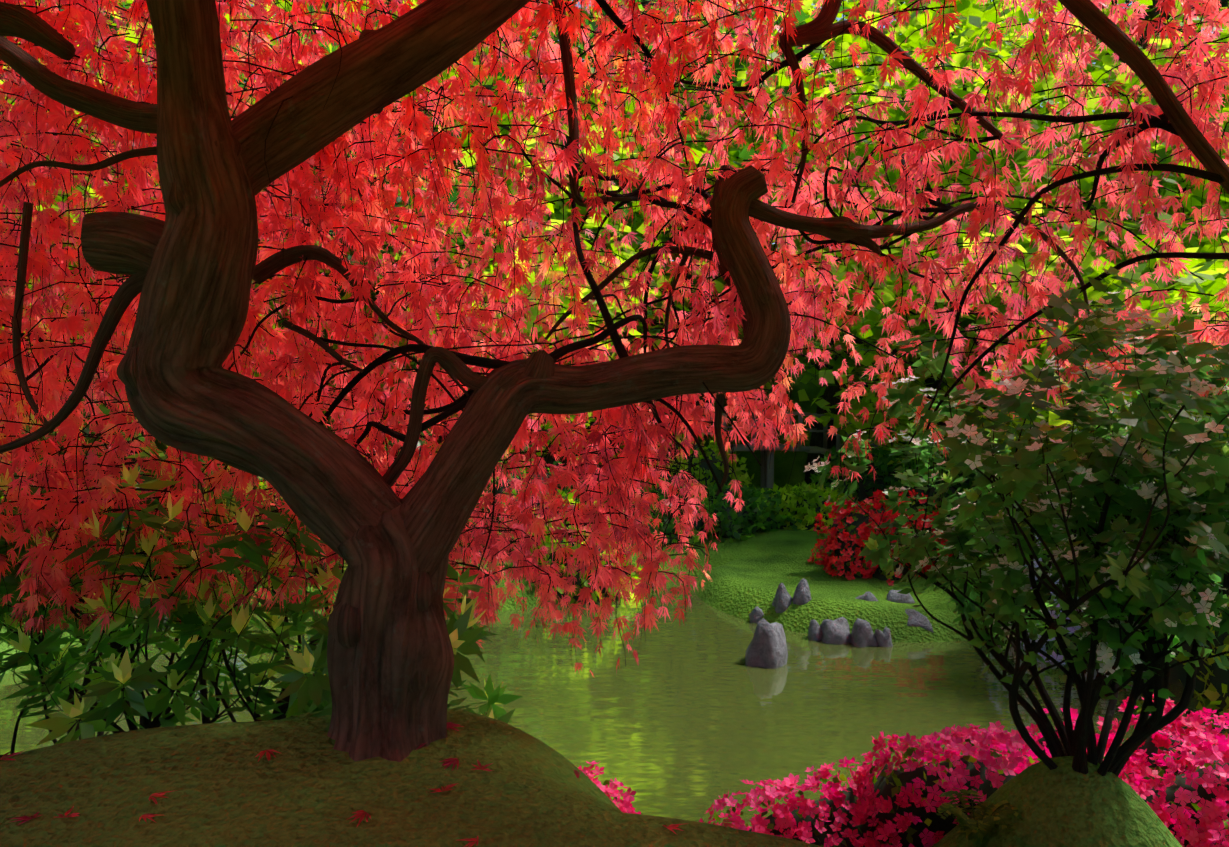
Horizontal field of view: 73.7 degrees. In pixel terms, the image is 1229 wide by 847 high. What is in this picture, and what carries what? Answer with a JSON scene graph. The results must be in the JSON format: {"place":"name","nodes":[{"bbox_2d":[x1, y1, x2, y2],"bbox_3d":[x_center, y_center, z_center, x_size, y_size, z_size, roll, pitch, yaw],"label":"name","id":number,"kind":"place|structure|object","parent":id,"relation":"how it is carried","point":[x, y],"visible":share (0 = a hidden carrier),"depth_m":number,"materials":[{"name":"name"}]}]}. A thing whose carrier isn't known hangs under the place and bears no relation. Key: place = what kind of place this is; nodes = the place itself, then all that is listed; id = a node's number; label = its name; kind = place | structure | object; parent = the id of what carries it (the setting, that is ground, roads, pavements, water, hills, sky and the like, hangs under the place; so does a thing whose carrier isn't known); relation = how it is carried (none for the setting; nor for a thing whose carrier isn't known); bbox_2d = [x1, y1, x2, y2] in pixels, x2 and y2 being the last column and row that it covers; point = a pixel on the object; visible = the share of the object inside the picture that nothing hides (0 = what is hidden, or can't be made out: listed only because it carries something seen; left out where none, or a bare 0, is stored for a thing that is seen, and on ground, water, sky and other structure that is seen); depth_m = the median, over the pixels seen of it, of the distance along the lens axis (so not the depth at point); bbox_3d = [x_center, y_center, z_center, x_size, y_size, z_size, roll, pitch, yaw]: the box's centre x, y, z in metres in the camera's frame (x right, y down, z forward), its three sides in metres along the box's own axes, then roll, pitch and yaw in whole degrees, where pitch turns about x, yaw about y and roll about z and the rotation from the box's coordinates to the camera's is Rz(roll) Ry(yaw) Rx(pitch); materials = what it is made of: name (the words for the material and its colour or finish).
{"place":"outdoors","nodes":[
{"label":"outdoors","id":0,"kind":"place"},
{"bbox_2d":[0,249,1181,846],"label":"terrain","id":1,"kind":"structure","parent":0,"point":[308,785],"depth_m":2.61,"materials":[{"name":"green plant"}]},
{"bbox_2d":[0,23,91,497],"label":"garden tree","id":2,"kind":"object","parent":1,"relation":"on","point":[29,285],"visible":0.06,"depth_m":8.96,"materials":[{"name":"green plant"}]},
{"bbox_2d":[8,0,158,372],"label":"garden tree","id":3,"kind":"object","parent":1,"relation":"on","point":[114,24],"depth_m":16.68,"materials":[{"name":"green plant"}]},
{"bbox_2d":[0,466,222,637],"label":"clipped shrub","id":4,"kind":"object","parent":1,"relation":"on","point":[165,617],"depth_m":8.97,"materials":[{"name":"green plant"}]},
{"bbox_2d":[0,402,264,739],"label":"rhododendron shrub","id":5,"kind":"object","parent":1,"relation":"on","point":[9,578],"visible":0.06,"depth_m":4.38,"materials":[{"name":"green plant"}]},
{"bbox_2d":[19,0,289,306],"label":"garden tree","id":6,"kind":"object","parent":1,"relation":"on","point":[112,17],"depth_m":22.19,"materials":[{"name":"green plant"}]},
{"bbox_2d":[0,1,372,480],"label":"garden tree","id":7,"kind":"object","parent":1,"relation":"on","point":[55,206],"visible":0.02,"depth_m":12.93,"materials":[{"name":"green plant"}]},
{"bbox_2d":[0,403,522,756],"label":"rhododendron shrub","id":8,"kind":"object","parent":1,"relation":"on","point":[198,629],"visible":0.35,"depth_m":3.38,"materials":[{"name":"green plant"}]},
{"bbox_2d":[259,447,381,572],"bbox_3d":[-3.997,1.265,11.388,2.918,1.895,2.353,0,2,2],"label":"clipped shrub","id":9,"kind":"object","parent":1,"relation":"on","point":[262,486],"visible":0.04,"depth_m":10.64,"materials":[{"name":"green plant"}]},
{"bbox_2d":[270,0,393,319],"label":"conifer tree","id":10,"kind":"object","parent":1,"relation":"on","point":[327,4],"depth_m":25.67,"materials":[{"name":"green plant"}]},
{"bbox_2d":[224,2,566,462],"bbox_3d":[-5.044,-2.941,16.626,8.466,9.242,9.847,0,2,2],"label":"garden tree","id":11,"kind":"object","parent":1,"relation":"on","point":[453,197],"visible":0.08,"depth_m":14.32,"materials":[{"name":"green plant"}]},
{"bbox_2d":[226,0,602,211],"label":"garden tree","id":12,"kind":"object","parent":1,"relation":"on","point":[282,3],"depth_m":19.75,"materials":[{"name":"green plant"}]},
{"bbox_2d":[406,434,529,490],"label":"clipped shrub","id":13,"kind":"object","parent":1,"relation":"on","point":[504,457],"visible":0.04,"depth_m":14.25,"materials":[{"name":"green plant"}]},
{"bbox_2d":[253,169,699,466],"bbox_3d":[-3.007,-1.451,15.968,9.141,6.767,8.474,0,2,2],"label":"garden tree","id":14,"kind":"object","parent":1,"relation":"on","point":[535,311],"visible":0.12,"depth_m":13.94,"materials":[{"name":"green plant"}]},
{"bbox_2d":[450,453,585,556],"bbox_3d":[-1.516,1.206,12.194,3.001,1.704,2.288,0,2,2],"label":"clipped shrub","id":15,"kind":"object","parent":1,"relation":"on","point":[502,487],"visible":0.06,"depth_m":11.56,"materials":[{"name":"green plant"}]},
{"bbox_2d":[286,35,771,479],"bbox_3d":[-2.092,-3.311,18.162,10.121,9.924,11.208,1,2,28],"label":"garden tree","id":16,"kind":"object","parent":1,"relation":"on","point":[638,227],"visible":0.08,"depth_m":16.71,"materials":[{"name":"green plant"}]},
{"bbox_2d":[384,181,713,466],"bbox_3d":[-1.846,-1.886,18.524,8.200,6.789,9.804,0,2,2],"label":"garden tree","id":17,"kind":"object","parent":1,"relation":"on","point":[627,249],"visible":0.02,"depth_m":16.61,"materials":[{"name":"green plant"}]},
{"bbox_2d":[403,0,699,249],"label":"garden tree","id":18,"kind":"object","parent":1,"relation":"on","point":[477,59],"depth_m":26.08,"materials":[{"name":"green plant"}]},
{"bbox_2d":[528,489,642,604],"bbox_3d":[-0.326,1.810,10.787,2.008,1.904,1.740,0,2,2],"label":"clipped shrub","id":19,"kind":"object","parent":1,"relation":"on","point":[578,582],"visible":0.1,"depth_m":10.28,"materials":[{"name":"green plant"}]},
{"bbox_2d":[577,761,640,813],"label":"azalea bush","id":20,"kind":"object","parent":1,"relation":"on","point":[627,800],"visible":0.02,"depth_m":4.14,"materials":[{"name":"pink plant"}]},
{"bbox_2d":[0,0,1228,846],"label":"maple tree","id":21,"kind":"object","parent":1,"relation":"on","point":[180,306],"visible":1,"depth_m":3.30,"materials":[{"name":"red plant"}]},
{"bbox_2d":[373,0,891,447],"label":"garden tree","id":22,"kind":"object","parent":1,"relation":"on","point":[744,154],"visible":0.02,"depth_m":19.67,"materials":[{"name":"green plant"}]},
{"bbox_2d":[609,0,689,266],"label":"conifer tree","id":23,"kind":"object","parent":1,"relation":"on","point":[643,1],"depth_m":42.16,"materials":[{"name":"green plant"}]},
{"bbox_2d":[585,477,721,546],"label":"clipped shrub","id":24,"kind":"object","parent":1,"relation":"on","point":[699,526],"visible":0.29,"depth_m":12.79,"materials":[{"name":"green plant"}]},
{"bbox_2d":[598,428,753,492],"bbox_3d":[1.201,1.279,16.629,3.111,2.479,2.595,0,2,2],"label":"clipped shrub","id":25,"kind":"object","parent":1,"relation":"on","point":[706,478],"visible":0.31,"depth_m":15.84,"materials":[{"name":"green plant"}]},
{"bbox_2d":[545,0,889,415],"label":"garden tree","id":26,"kind":"object","parent":1,"relation":"on","point":[807,4],"visible":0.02,"depth_m":22.80,"materials":[{"name":"green plant"}]},
{"bbox_2d":[592,0,888,299],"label":"garden tree","id":27,"kind":"object","parent":1,"relation":"on","point":[816,54],"depth_m":27.85,"materials":[{"name":"green plant"}]},
{"bbox_2d":[679,479,802,542],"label":"clipped shrub","id":28,"kind":"object","parent":1,"relation":"on","point":[756,513],"visible":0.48,"depth_m":13.24,"materials":[{"name":"green plant"}]},
{"bbox_2d":[661,411,904,487],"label":"moon bridge","id":29,"kind":"structure","parent":1,"relation":"on","point":[767,478],"depth_m":20.29,"materials":[{"name":"brown wood"}]},
{"bbox_2d":[755,479,861,531],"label":"clipped shrub","id":30,"kind":"object","parent":1,"relation":"on","point":[806,503],"visible":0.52,"depth_m":13.70,"materials":[{"name":"green plant"}]},
{"bbox_2d":[745,578,933,668],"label":"rocks","id":31,"kind":"object","parent":1,"relation":"on","point":[767,647],"visible":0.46,"depth_m":8.41,"materials":[{"name":"stone"}]},
{"bbox_2d":[610,0,1098,484],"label":"garden tree","id":32,"kind":"object","parent":1,"relation":"on","point":[816,439],"visible":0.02,"depth_m":21.44,"materials":[{"name":"green plant"}]},
{"bbox_2d":[805,0,905,221],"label":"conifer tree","id":33,"kind":"object","parent":1,"relation":"on","point":[901,3],"depth_m":44.06,"materials":[{"name":"green plant"}]},
{"bbox_2d":[810,445,923,509],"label":"clipped shrub","id":34,"kind":"object","parent":1,"relation":"on","point":[867,485],"visible":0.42,"depth_m":14.86,"materials":[{"name":"green plant"}]},
{"bbox_2d":[698,720,1051,846],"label":"azalea bush","id":35,"kind":"object","parent":1,"relation":"on","point":[888,805],"visible":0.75,"depth_m":3.88,"materials":[{"name":"pink plant"}]},
{"bbox_2d":[807,489,952,585],"bbox_3d":[3.601,1.479,10.768,1.918,1.272,1.573,0,2,2],"label":"bush","id":36,"kind":"object","parent":1,"relation":"on","point":[848,533],"visible":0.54,"depth_m":10.59,"materials":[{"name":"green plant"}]},
{"bbox_2d":[746,0,1139,250],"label":"garden tree","id":37,"kind":"object","parent":1,"relation":"on","point":[982,8],"visible":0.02,"depth_m":24.65,"materials":[{"name":"green plant"}]},
{"bbox_2d":[693,0,1194,460],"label":"garden tree","id":38,"kind":"object","parent":1,"relation":"on","point":[975,17],"visible":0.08,"depth_m":15.98,"materials":[{"name":"green plant"}]},
{"bbox_2d":[885,441,1025,530],"bbox_3d":[5.936,1.071,13.357,3.024,1.736,2.371,0,2,2],"label":"clipped shrub","id":39,"kind":"object","parent":1,"relation":"on","point":[967,483],"visible":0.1,"depth_m":13.10,"materials":[{"name":"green plant"}]},
{"bbox_2d":[936,789,1024,842],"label":"fern plants","id":40,"kind":"object","parent":1,"relation":"on","point":[978,828],"visible":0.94,"depth_m":3.31,"materials":[{"name":"green plant"}]},
{"bbox_2d":[786,177,1199,464],"bbox_3d":[6.966,-1.308,15.353,8.765,6.312,7.134,0,2,2],"label":"garden tree","id":41,"kind":"object","parent":1,"relation":"on","point":[874,313],"visible":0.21,"depth_m":14.64,"materials":[{"name":"green plant"}]},
{"bbox_2d":[803,266,1228,775],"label":"white flower shrub","id":42,"kind":"object","parent":1,"relation":"on","point":[1149,376],"visible":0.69,"depth_m":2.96,"materials":[{"name":"green plant"}]},
{"bbox_2d":[853,0,1228,242],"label":"garden tree","id":43,"kind":"object","parent":1,"relation":"on","point":[1105,55],"depth_m":18.67,"materials":[{"name":"green plant"}]},
{"bbox_2d":[859,0,1228,291],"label":"garden tree","id":44,"kind":"object","parent":1,"relation":"on","point":[1195,199],"visible":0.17,"depth_m":13.76,"materials":[{"name":"green plant"}]},
{"bbox_2d":[993,708,1153,787],"bbox_3d":[2.312,2.203,4.534,1.560,1.345,1.240,0,2,2],"label":"azalea bush","id":45,"kind":"object","parent":1,"relation":"on","point":[1074,715],"visible":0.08,"depth_m":4.32,"materials":[{"name":"pink plant"}]},
{"bbox_2d":[919,157,1228,470],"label":"garden tree","id":46,"kind":"object","parent":1,"relation":"on","point":[1016,268],"visible":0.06,"depth_m":11.37,"materials":[{"name":"green plant"}]},
{"bbox_2d":[1011,497,1138,663],"bbox_3d":[4.956,1.698,8.475,1.986,2.156,1.728,0,2,2],"label":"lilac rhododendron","id":47,"kind":"object","parent":1,"relation":"on","point":[1051,647],"visible":0.02,"depth_m":8.05,"materials":[{"name":"green"}]},
{"bbox_2d":[976,694,1228,785],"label":"azalea bush","id":48,"kind":"object","parent":1,"relation":"on","point":[1157,743],"visible":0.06,"depth_m":4.42,"materials":[{"name":"pink plant"}]},
{"bbox_2d":[991,175,1228,498],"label":"garden tree","id":49,"kind":"object","parent":1,"relation":"on","point":[1208,273],"visible":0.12,"depth_m":7.98,"materials":[{"name":"green plant"}]},
{"bbox_2d":[1045,0,1228,248],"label":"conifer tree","id":50,"kind":"object","parent":1,"relation":"on","point":[1169,16],"depth_m":22.24,"materials":[{"name":"green plant"}]},
{"bbox_2d":[1071,0,1213,235],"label":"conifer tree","id":51,"kind":"object","parent":1,"relation":"on","point":[1141,34],"depth_m":48.03,"materials":[{"name":"green plant"}]},
{"bbox_2d":[1118,723,1228,846],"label":"azalea bush","id":52,"kind":"object","parent":1,"relation":"on","point":[1190,807],"visible":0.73,"depth_m":3.82,"materials":[{"name":"pink plant"}]},
{"bbox_2d":[1131,573,1228,715],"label":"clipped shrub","id":53,"kind":"object","parent":1,"relation":"on","point":[1212,681],"visible":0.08,"depth_m":6.89,"materials":[{"name":"green plant"}]},
{"bbox_2d":[1148,62,1228,213],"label":"garden tree","id":54,"kind":"object","parent":1,"relation":"on","point":[1224,122],"depth_m":12.99,"materials":[{"name":"green plant"}]},
{"bbox_2d":[0,574,1228,828],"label":"pond water","id":55,"kind":"structure","parent":0,"point":[692,716],"depth_m":6.88,"materials":[{"name":"green liquid"}]},
{"bbox_2d":[103,0,1212,260],"label":"sky","id":56,"kind":"structure","parent":0,"point":[579,6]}
]}

